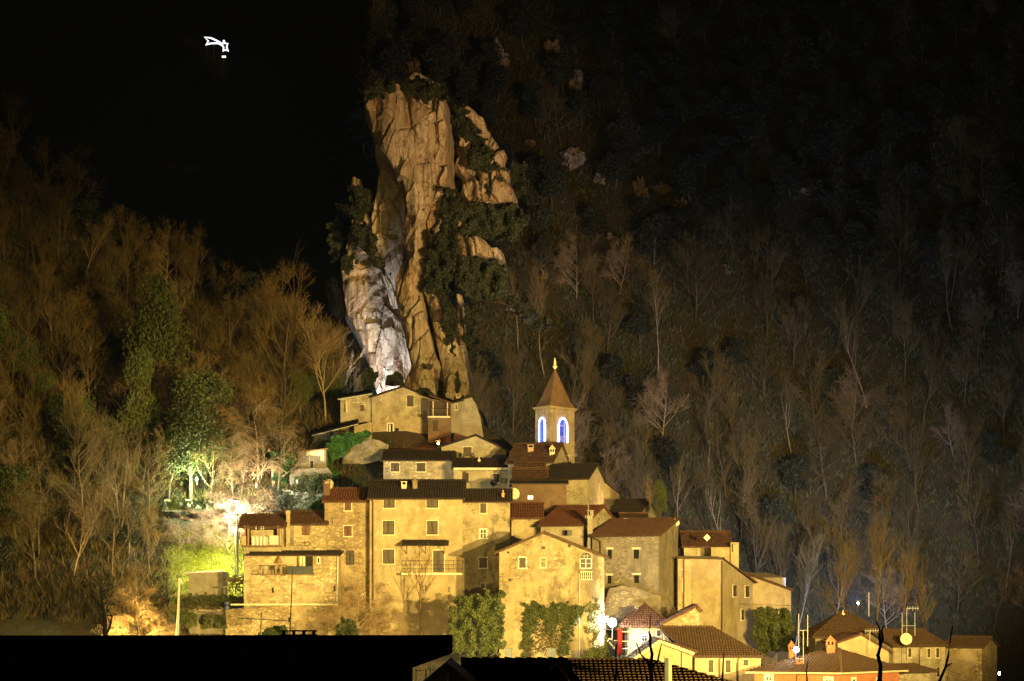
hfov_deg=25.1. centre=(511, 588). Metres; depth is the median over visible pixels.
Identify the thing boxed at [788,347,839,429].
bare tree
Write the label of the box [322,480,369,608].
stone house
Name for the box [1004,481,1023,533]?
bare tree
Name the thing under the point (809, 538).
bare tree
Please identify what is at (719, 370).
bare tree
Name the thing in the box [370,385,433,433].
top gable house
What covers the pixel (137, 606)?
tangled shrub
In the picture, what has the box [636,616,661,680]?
bare shoot
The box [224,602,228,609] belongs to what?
water barrel
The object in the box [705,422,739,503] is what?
bare tree
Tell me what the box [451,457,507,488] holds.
beam house
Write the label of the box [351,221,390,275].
cliff bush
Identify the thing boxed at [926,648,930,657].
window
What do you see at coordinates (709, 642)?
corner roof house
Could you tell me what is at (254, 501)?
dry bush
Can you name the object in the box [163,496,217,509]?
wall weeds
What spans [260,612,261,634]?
utility pole
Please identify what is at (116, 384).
bare tree
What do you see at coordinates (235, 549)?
pole lamp
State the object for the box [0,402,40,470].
bare tree
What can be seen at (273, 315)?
bare tree
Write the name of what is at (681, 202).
rock outcrop
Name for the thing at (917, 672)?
porch wing
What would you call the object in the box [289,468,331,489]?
garden wall
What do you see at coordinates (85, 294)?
bare tree
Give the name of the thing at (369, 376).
cliff bush
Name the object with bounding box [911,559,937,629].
bare tree
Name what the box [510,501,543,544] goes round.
brick roof annex
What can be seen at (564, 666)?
dark gable verge
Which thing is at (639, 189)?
rock outcrop
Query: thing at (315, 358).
bare tree
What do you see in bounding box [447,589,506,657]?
ivy mass
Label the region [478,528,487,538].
window
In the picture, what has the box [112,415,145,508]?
bare tree
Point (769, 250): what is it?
oak tree
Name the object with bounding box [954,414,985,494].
bare tree
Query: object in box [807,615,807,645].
television antenna
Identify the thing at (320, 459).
garden hut
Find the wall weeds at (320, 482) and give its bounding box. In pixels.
[292,472,333,491]
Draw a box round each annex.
[338,389,372,432]
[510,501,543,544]
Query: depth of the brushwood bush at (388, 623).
242.95 m
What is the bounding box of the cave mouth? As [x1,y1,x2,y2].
[426,364,431,369]
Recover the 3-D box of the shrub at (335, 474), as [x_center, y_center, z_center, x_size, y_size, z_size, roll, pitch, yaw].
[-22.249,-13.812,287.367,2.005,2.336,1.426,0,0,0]
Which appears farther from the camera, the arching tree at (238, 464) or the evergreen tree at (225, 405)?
the evergreen tree at (225, 405)
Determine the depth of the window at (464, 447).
289.93 m
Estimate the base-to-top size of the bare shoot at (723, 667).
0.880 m
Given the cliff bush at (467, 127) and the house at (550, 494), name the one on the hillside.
the house at (550, 494)
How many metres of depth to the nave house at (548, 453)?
281.75 m
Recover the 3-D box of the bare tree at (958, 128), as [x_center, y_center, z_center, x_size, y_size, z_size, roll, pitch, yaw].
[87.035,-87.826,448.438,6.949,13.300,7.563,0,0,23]
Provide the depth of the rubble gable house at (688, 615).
241.00 m
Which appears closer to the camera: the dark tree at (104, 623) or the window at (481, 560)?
the dark tree at (104, 623)
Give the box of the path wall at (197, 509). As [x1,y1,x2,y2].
[163,499,214,514]
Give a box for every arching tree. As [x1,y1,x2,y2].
[208,422,260,494]
[214,392,307,485]
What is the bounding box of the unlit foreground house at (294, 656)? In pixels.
[0,630,452,680]
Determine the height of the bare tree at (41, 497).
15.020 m
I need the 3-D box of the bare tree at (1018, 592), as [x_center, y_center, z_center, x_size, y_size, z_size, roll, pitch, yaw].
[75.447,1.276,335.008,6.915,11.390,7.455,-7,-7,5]
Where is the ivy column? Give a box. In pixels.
[270,449,294,489]
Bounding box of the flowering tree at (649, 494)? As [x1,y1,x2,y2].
[645,474,652,508]
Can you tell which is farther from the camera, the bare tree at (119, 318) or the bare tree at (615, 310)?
the bare tree at (615, 310)
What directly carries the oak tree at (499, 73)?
on the hillside
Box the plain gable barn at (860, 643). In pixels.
[821,631,893,662]
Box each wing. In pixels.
[354,422,372,438]
[889,663,937,680]
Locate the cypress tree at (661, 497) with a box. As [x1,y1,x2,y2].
[651,479,667,516]
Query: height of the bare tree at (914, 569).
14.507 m
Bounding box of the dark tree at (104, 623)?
[80,575,115,634]
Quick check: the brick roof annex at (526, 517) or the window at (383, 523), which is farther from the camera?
the brick roof annex at (526, 517)
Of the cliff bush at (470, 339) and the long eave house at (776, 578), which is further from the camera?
the cliff bush at (470, 339)
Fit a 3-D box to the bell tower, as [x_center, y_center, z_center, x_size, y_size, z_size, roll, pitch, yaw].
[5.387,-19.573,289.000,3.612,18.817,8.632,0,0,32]
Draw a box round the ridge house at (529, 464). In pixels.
[515,461,545,469]
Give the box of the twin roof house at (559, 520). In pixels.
[537,504,614,549]
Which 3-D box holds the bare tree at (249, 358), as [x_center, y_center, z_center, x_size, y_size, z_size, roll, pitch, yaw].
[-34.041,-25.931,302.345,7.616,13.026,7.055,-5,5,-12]
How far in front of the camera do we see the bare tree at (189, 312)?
331.95 m
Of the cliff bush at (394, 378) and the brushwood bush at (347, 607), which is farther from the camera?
the cliff bush at (394, 378)
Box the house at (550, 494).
[509,479,568,516]
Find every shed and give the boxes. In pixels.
[184,570,227,633]
[618,512,648,517]
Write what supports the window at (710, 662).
in the corner roof house at (709, 642)
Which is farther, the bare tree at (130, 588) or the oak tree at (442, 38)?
the oak tree at (442, 38)
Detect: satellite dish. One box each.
[325,479,333,488]
[490,479,496,487]
[512,488,519,498]
[900,633,911,659]
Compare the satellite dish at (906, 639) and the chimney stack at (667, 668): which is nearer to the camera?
the chimney stack at (667, 668)
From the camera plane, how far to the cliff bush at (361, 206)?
346.38 m
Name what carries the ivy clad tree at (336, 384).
on the hillside
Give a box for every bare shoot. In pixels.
[614,641,617,680]
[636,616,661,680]
[721,646,724,680]
[875,621,883,680]
[938,625,952,680]
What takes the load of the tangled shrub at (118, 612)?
on the hillside
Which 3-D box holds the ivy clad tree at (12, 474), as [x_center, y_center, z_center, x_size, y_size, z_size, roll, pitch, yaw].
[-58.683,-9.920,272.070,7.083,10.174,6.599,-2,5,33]
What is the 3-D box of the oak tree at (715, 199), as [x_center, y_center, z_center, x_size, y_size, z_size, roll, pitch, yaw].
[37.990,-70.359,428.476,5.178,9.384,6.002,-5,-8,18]
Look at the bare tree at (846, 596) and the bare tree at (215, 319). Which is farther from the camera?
the bare tree at (846, 596)
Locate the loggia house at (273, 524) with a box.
[237,513,286,551]
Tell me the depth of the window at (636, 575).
253.31 m
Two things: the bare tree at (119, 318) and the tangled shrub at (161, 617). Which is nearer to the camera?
the tangled shrub at (161, 617)
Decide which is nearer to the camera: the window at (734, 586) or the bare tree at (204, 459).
the window at (734, 586)
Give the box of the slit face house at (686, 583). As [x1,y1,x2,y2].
[677,556,720,607]
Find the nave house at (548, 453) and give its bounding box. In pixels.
[505,442,570,487]
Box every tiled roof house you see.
[461,657,567,680]
[568,657,733,680]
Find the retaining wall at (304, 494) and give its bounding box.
[274,489,322,513]
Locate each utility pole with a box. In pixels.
[236,503,238,575]
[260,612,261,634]
[288,569,292,633]
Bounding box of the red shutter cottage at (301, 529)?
[281,510,328,550]
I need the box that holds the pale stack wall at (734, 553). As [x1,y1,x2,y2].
[729,542,738,567]
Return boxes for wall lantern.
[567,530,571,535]
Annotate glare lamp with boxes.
[604,616,607,637]
[608,619,615,640]
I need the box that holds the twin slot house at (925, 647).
[863,628,948,680]
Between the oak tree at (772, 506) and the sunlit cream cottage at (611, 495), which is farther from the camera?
the oak tree at (772, 506)
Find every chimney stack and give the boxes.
[504,648,512,657]
[546,648,556,657]
[664,657,671,680]
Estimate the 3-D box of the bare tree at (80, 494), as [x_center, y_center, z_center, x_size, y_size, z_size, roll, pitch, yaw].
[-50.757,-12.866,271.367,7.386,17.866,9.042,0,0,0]
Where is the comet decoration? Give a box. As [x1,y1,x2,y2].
[205,37,228,65]
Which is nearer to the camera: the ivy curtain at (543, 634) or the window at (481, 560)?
the ivy curtain at (543, 634)
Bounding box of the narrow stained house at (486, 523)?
[462,488,512,639]
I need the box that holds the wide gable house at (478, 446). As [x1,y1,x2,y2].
[435,433,510,457]
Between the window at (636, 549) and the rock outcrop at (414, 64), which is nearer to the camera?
the window at (636, 549)
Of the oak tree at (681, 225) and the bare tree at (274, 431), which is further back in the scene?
the oak tree at (681, 225)
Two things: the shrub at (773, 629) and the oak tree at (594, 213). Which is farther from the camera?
the oak tree at (594, 213)
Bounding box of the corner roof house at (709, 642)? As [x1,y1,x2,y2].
[658,625,764,680]
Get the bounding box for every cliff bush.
[325,218,344,262]
[341,252,358,274]
[347,184,374,224]
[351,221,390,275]
[361,363,378,389]
[363,79,396,100]
[385,371,404,385]
[407,79,450,104]
[416,387,433,394]
[423,229,460,297]
[438,187,460,231]
[441,301,457,356]
[451,103,495,157]
[454,201,529,241]
[454,371,460,393]
[455,255,507,300]
[461,303,480,372]
[462,147,511,181]
[480,179,491,196]
[493,288,550,330]
[509,160,528,197]
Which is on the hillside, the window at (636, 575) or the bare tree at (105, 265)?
the bare tree at (105, 265)
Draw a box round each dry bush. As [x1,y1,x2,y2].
[161,511,198,548]
[184,507,218,546]
[194,486,238,533]
[194,495,255,554]
[206,476,280,536]
[225,499,265,545]
[236,482,280,523]
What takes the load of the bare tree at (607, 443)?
on the hillside
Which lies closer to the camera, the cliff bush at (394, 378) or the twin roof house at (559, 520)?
the twin roof house at (559, 520)
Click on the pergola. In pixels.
(628, 641)
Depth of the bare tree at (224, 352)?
310.78 m
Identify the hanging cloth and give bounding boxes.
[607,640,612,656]
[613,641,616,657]
[618,629,621,654]
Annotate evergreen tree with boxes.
[0,535,20,581]
[20,458,50,500]
[73,401,102,442]
[74,439,118,491]
[75,197,109,245]
[79,354,108,394]
[101,203,129,241]
[112,507,142,558]
[115,403,134,442]
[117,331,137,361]
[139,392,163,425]
[140,240,168,267]
[151,399,229,499]
[153,365,248,489]
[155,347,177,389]
[180,448,205,489]
[189,348,227,387]
[205,398,230,440]
[222,286,253,319]
[240,271,268,319]
[262,414,294,450]
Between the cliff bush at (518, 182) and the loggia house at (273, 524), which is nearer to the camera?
the loggia house at (273, 524)
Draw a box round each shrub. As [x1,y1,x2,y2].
[102,579,174,634]
[102,589,144,634]
[137,597,179,634]
[182,612,196,627]
[198,613,211,629]
[212,614,227,629]
[258,625,287,634]
[309,500,324,510]
[332,470,340,484]
[333,616,358,634]
[751,606,794,654]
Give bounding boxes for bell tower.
[532,358,577,463]
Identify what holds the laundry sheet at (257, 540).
hanging from the loggia house at (273, 524)
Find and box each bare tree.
[0,85,33,157]
[0,121,24,170]
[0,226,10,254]
[0,255,26,335]
[0,322,37,424]
[0,363,46,450]
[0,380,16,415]
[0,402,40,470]
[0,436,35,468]
[0,482,53,582]
[2,274,58,362]
[2,436,63,553]
[11,156,39,228]
[11,389,45,460]
[12,207,61,269]
[26,135,51,183]
[29,257,59,316]
[31,158,58,213]
[32,233,64,292]
[32,293,59,342]
[36,176,76,261]
[41,314,82,388]
[44,405,115,548]
[47,360,95,486]
[49,177,78,240]
[52,139,112,212]
[52,283,98,366]
[53,253,80,300]
[53,488,108,579]
[55,470,96,538]
[61,270,98,335]
[67,320,114,399]
[72,214,117,275]
[78,299,123,357]
[78,402,129,516]
[78,416,135,527]
[83,485,152,578]
[87,241,126,314]
[92,352,136,407]
[93,212,122,271]
[95,293,129,347]
[106,202,143,265]
[109,563,162,629]
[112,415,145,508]
[113,311,139,389]
[116,223,146,299]
[118,425,191,519]
[119,361,175,463]
[119,439,154,496]
[123,251,163,300]
[127,501,171,576]
[130,221,158,287]
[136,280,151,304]
[139,228,189,283]
[144,219,189,277]
[145,393,177,448]
[146,353,190,412]
[150,410,198,498]
[155,279,193,321]
[166,356,190,410]
[169,219,207,299]
[169,311,190,361]
[173,237,203,318]
[176,233,214,289]
[178,292,214,359]
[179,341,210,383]
[179,348,226,392]
[182,298,213,327]
[188,433,239,500]
[192,332,249,392]
[200,253,233,313]
[200,299,221,355]
[203,284,251,382]
[211,261,243,298]
[214,367,259,445]
[215,342,253,405]
[215,408,255,480]
[216,291,251,337]
[218,435,260,496]
[223,344,275,433]
[227,334,276,398]
[235,285,264,354]
[236,289,285,379]
[239,240,314,405]
[242,282,266,348]
[244,361,281,409]
[244,372,288,479]
[245,342,313,431]
[246,390,325,488]
[249,304,294,399]
[253,303,318,402]
[257,264,306,343]
[262,296,290,329]
[263,331,305,372]
[272,295,309,374]
[285,349,313,380]
[286,301,346,401]
[294,311,363,399]
[295,324,349,387]
[297,311,359,420]
[308,318,364,393]
[325,277,343,344]
[325,323,366,391]
[327,356,355,397]
[335,362,365,395]
[342,337,368,364]
[367,0,387,29]
[405,543,434,634]
[430,277,453,316]
[468,354,491,400]
[474,367,505,426]
[474,384,489,419]
[487,560,498,594]
[495,344,528,431]
[513,240,557,299]
[531,80,585,147]
[549,228,598,299]
[555,337,602,408]
[567,392,598,462]
[572,313,606,404]
[577,248,604,324]
[588,372,627,459]
[593,416,624,481]
[596,231,648,293]
[598,289,629,353]
[600,441,639,497]
[611,405,661,498]
[614,252,652,304]
[623,468,669,504]
[627,430,661,498]
[629,365,693,442]
[653,0,686,61]
[670,229,703,291]
[675,232,729,321]
[695,338,737,431]
[705,199,741,259]
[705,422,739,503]
[708,376,742,445]
[722,423,768,541]
[731,474,789,572]
[744,334,782,399]
[745,222,790,310]
[748,271,787,341]
[754,513,796,576]
[778,233,821,293]
[778,294,813,368]
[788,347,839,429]
[788,505,830,595]
[796,397,853,499]
[809,510,868,616]
[811,536,867,612]
[822,370,877,465]
[826,470,858,539]
[831,362,876,427]
[840,258,879,342]
[855,558,918,627]
[861,497,898,583]
[863,514,909,626]
[866,373,915,439]
[868,469,899,532]
[872,183,918,244]
[872,263,905,334]
[872,368,915,470]
[878,211,929,292]
[881,290,922,384]
[887,485,923,561]
[889,545,921,627]
[896,0,919,44]
[897,421,937,511]
[897,529,927,622]
[906,346,956,433]
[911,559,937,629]
[916,311,950,384]
[929,402,971,456]
[938,536,991,616]
[939,217,980,304]
[942,324,985,402]
[943,111,977,166]
[952,170,981,208]
[953,469,997,564]
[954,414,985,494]
[956,130,1015,196]
[959,286,997,339]
[962,302,989,373]
[982,358,1022,446]
[984,564,1023,627]
[985,218,1023,287]
[997,255,1023,318]
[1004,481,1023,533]
[1008,561,1023,608]
[1015,419,1023,512]
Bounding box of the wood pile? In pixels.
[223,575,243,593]
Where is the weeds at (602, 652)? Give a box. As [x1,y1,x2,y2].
[580,634,610,658]
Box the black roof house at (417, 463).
[381,449,456,478]
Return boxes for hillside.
[0,0,1023,680]
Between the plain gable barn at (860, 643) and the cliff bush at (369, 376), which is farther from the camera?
the cliff bush at (369, 376)
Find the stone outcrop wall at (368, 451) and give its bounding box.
[342,438,388,463]
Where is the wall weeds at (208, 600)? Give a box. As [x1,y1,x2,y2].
[175,591,243,609]
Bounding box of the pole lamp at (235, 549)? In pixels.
[232,527,236,582]
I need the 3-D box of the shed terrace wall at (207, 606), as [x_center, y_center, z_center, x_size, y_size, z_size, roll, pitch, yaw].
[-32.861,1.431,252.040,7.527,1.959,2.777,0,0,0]
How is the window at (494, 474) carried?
in the beam house at (482, 473)
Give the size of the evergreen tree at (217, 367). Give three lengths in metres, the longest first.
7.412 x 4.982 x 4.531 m
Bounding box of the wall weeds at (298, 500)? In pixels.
[271,488,324,513]
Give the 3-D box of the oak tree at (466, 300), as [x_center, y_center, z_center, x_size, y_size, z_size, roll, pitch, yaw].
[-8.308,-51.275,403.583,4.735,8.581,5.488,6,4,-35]
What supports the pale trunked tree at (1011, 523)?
on the hillside
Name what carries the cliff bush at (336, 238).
on the hillside
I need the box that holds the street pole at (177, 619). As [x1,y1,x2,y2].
[176,578,182,634]
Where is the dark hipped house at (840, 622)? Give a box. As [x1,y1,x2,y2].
[797,610,877,655]
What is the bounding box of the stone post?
[271,468,275,487]
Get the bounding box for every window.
[301,526,310,534]
[303,585,309,593]
[343,500,352,510]
[343,525,352,536]
[345,550,354,564]
[382,500,395,508]
[382,520,394,534]
[382,549,395,564]
[387,423,393,431]
[390,462,399,471]
[406,395,414,406]
[416,462,425,471]
[425,500,439,508]
[426,520,438,534]
[433,420,437,430]
[462,446,471,457]
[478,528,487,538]
[478,557,487,568]
[479,503,487,513]
[480,583,485,588]
[493,473,500,482]
[518,557,526,568]
[538,417,544,441]
[539,557,546,567]
[540,586,544,591]
[558,418,567,442]
[579,551,591,568]
[606,547,613,558]
[606,574,612,583]
[632,547,640,558]
[632,573,640,582]
[641,635,646,641]
[655,629,661,636]
[707,659,714,672]
[724,659,731,672]
[733,585,737,596]
[741,609,744,620]
[742,659,749,666]
[745,585,749,597]
[764,674,773,680]
[823,677,833,680]
[907,648,911,657]
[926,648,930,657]
[935,648,939,657]
[936,667,939,677]
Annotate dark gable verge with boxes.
[546,656,580,680]
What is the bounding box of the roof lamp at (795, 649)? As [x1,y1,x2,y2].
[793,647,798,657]
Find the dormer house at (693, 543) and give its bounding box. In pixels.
[678,530,731,555]
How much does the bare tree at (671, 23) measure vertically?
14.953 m
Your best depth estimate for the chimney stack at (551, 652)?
150.00 m
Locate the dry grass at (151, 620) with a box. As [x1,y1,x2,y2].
[90,584,237,634]
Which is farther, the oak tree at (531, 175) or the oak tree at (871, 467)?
the oak tree at (531, 175)
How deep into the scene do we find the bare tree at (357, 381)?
344.51 m
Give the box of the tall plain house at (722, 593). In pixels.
[676,557,757,647]
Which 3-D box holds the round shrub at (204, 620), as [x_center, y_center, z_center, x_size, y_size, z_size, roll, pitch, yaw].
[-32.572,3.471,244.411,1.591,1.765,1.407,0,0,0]
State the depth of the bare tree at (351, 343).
385.87 m
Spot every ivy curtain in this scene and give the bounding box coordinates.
[520,600,585,657]
[521,612,578,657]
[559,631,569,656]
[584,597,603,649]
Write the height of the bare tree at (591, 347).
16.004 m
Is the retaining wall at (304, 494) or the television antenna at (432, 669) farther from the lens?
the retaining wall at (304, 494)
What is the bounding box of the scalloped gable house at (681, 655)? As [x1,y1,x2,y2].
[623,636,697,669]
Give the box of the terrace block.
[708,547,729,561]
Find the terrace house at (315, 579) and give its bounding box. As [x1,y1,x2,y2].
[231,550,343,607]
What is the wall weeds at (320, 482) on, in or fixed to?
on the hillside
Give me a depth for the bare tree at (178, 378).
302.53 m
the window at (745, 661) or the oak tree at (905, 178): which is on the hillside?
the oak tree at (905, 178)
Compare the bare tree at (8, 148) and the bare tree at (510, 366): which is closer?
the bare tree at (8, 148)
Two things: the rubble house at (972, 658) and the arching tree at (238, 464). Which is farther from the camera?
the arching tree at (238, 464)
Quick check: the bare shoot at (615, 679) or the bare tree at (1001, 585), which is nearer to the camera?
the bare shoot at (615, 679)
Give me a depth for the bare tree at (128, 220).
342.37 m
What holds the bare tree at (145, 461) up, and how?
on the hillside
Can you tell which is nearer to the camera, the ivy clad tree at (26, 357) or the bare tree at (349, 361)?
the ivy clad tree at (26, 357)
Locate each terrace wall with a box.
[176,593,243,609]
[225,605,369,634]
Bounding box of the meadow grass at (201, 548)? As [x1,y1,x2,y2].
[142,522,243,619]
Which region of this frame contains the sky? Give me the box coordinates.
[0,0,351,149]
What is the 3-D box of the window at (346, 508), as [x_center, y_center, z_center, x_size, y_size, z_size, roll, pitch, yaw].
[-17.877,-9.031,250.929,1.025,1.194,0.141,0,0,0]
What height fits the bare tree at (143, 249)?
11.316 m
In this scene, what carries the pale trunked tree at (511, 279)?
on the hillside
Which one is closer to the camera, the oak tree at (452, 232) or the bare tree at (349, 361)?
the bare tree at (349, 361)
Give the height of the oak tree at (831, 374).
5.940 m
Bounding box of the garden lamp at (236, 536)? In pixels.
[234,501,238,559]
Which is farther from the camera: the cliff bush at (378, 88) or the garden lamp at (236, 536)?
the cliff bush at (378, 88)
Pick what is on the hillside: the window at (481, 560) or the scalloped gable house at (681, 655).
the scalloped gable house at (681, 655)
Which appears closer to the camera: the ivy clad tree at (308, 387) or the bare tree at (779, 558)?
the ivy clad tree at (308, 387)
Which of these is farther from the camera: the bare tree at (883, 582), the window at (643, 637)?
the bare tree at (883, 582)
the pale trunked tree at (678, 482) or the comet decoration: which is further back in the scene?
the comet decoration
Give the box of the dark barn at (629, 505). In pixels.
[609,498,658,517]
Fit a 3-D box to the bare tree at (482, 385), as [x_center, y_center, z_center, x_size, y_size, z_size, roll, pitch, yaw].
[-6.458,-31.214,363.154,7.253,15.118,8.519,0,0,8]
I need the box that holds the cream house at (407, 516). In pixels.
[367,477,465,643]
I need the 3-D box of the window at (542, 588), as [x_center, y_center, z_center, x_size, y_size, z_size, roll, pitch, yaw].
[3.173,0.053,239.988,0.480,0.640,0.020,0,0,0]
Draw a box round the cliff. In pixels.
[340,73,518,427]
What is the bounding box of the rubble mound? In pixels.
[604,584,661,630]
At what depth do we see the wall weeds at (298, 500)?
277.82 m
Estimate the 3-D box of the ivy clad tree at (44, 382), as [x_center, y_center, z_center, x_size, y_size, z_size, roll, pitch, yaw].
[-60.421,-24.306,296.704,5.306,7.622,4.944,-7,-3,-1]
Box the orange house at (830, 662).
[745,635,908,680]
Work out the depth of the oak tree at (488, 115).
456.00 m
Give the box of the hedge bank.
[325,430,372,471]
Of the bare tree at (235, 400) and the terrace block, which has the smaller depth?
the terrace block
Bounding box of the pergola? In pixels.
[614,631,632,653]
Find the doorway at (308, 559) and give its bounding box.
[305,556,312,565]
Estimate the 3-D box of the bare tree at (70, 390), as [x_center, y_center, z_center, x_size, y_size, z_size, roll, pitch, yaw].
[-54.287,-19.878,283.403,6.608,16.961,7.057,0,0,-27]
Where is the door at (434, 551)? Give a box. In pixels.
[432,550,444,571]
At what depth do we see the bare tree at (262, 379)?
308.00 m
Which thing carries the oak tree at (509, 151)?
on the hillside
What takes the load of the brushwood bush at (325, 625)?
on the hillside
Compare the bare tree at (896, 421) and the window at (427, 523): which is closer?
the window at (427, 523)
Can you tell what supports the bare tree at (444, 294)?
on the hillside
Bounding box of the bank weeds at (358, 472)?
[226,439,403,589]
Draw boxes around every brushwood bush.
[307,603,342,634]
[325,577,379,634]
[354,574,400,634]
[370,590,414,634]
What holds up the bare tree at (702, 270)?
on the hillside
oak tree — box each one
[331,200,352,230]
[338,230,349,259]
[342,108,372,159]
[364,21,394,60]
[379,42,413,80]
[398,17,427,58]
[421,44,454,81]
[431,30,455,59]
[432,80,450,102]
[449,219,457,245]
[450,273,472,305]
[453,125,456,148]
[453,246,459,273]
[469,41,502,82]
[478,351,504,386]
[479,62,509,103]
[480,102,498,129]
[488,240,509,264]
[492,135,517,171]
[505,9,532,47]
[520,86,547,126]
[524,155,540,190]
[524,192,554,244]
[531,235,556,272]
[538,156,567,210]
[544,52,574,94]
[569,89,597,127]
[582,203,609,241]
[595,139,636,190]
[601,354,632,396]
[604,115,641,151]
[622,305,652,343]
[625,375,651,413]
[633,197,662,228]
[634,211,671,264]
[642,107,679,157]
[650,435,681,479]
[663,209,707,265]
[671,154,697,202]
[689,348,715,386]
[700,185,728,231]
[719,338,745,371]
[757,238,784,281]
[757,494,787,539]
[780,453,811,502]
[793,295,818,334]
[806,178,835,217]
[812,526,841,571]
[822,367,841,398]
[840,188,876,231]
[841,220,876,270]
[846,149,883,196]
[859,462,892,505]
[888,160,930,214]
[903,153,928,184]
[903,229,938,274]
[968,500,994,533]
[976,430,1012,477]
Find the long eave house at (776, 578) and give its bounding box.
[748,572,785,585]
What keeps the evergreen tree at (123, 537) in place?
on the hillside
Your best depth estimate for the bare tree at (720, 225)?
419.35 m
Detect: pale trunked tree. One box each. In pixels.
[503,257,523,350]
[527,255,548,377]
[643,263,675,373]
[670,452,703,533]
[695,451,732,530]
[696,384,716,464]
[775,368,799,460]
[791,524,825,653]
[827,295,866,407]
[827,537,858,612]
[934,218,956,331]
[997,500,1020,586]
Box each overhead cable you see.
[237,618,286,620]
[755,589,967,606]
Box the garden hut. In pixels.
[295,446,327,468]
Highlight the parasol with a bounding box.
[276,556,281,562]
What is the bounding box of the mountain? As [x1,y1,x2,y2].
[15,29,344,402]
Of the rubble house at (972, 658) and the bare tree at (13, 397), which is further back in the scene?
the bare tree at (13, 397)
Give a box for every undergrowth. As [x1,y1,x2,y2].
[0,140,357,621]
[346,0,1023,663]
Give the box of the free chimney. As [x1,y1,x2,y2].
[462,471,466,487]
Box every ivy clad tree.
[0,303,20,358]
[0,331,42,387]
[0,463,44,538]
[23,370,63,425]
[44,391,96,465]
[95,414,130,456]
[117,345,161,473]
[122,270,194,431]
[286,368,318,414]
[302,345,344,400]
[304,364,348,402]
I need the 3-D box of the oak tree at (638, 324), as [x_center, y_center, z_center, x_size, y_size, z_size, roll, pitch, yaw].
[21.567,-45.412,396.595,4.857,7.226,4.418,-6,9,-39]
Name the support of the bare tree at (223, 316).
on the hillside
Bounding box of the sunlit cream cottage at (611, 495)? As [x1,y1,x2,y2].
[604,483,620,509]
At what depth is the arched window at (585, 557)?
240.01 m
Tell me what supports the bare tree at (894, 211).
on the hillside
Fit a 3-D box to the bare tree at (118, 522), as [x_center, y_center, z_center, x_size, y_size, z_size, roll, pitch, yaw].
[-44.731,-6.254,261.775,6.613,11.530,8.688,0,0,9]
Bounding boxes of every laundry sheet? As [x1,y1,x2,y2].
[252,536,267,544]
[269,535,277,544]
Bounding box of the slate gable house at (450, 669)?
[423,657,478,680]
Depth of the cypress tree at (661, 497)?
267.77 m
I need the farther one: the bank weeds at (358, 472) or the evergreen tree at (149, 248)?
the evergreen tree at (149, 248)
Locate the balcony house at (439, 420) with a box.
[428,393,452,444]
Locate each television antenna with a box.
[428,663,436,674]
[585,502,591,542]
[798,614,798,647]
[798,630,807,663]
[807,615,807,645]
[906,606,917,632]
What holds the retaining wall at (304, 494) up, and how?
on the hillside
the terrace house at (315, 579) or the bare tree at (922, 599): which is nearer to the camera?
the terrace house at (315, 579)
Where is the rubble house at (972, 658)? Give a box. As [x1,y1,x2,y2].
[945,635,999,680]
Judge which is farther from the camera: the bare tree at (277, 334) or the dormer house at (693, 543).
the bare tree at (277, 334)
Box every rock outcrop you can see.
[407,57,422,72]
[493,37,509,67]
[495,291,510,304]
[524,139,535,146]
[539,269,547,278]
[543,38,560,57]
[559,146,585,170]
[567,69,586,89]
[592,172,605,183]
[605,232,618,244]
[631,176,649,198]
[651,181,672,193]
[672,197,686,208]
[721,263,730,274]
[799,187,817,196]
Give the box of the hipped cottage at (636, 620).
[616,602,664,655]
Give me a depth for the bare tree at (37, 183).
338.48 m
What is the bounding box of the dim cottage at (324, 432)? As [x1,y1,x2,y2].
[312,419,358,445]
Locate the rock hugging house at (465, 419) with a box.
[451,394,483,441]
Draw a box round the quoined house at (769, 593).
[743,571,792,665]
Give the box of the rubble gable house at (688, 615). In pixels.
[659,603,702,641]
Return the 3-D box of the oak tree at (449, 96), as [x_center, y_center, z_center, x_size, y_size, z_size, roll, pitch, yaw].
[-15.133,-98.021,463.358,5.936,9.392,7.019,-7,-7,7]
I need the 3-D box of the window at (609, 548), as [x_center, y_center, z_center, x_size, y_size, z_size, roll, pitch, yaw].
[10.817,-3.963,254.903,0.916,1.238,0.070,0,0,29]
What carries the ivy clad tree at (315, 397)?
on the hillside
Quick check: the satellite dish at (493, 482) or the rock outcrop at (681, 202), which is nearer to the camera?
the satellite dish at (493, 482)
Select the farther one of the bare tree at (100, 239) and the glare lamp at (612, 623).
the bare tree at (100, 239)
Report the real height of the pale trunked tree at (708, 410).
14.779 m
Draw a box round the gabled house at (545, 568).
[494,530,609,657]
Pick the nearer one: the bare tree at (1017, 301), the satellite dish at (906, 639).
the satellite dish at (906, 639)
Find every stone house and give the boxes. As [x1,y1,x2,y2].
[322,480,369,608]
[589,517,680,616]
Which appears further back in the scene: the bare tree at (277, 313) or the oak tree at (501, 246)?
the oak tree at (501, 246)
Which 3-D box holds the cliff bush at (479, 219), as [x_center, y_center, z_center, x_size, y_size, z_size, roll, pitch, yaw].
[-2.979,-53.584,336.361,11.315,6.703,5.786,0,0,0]

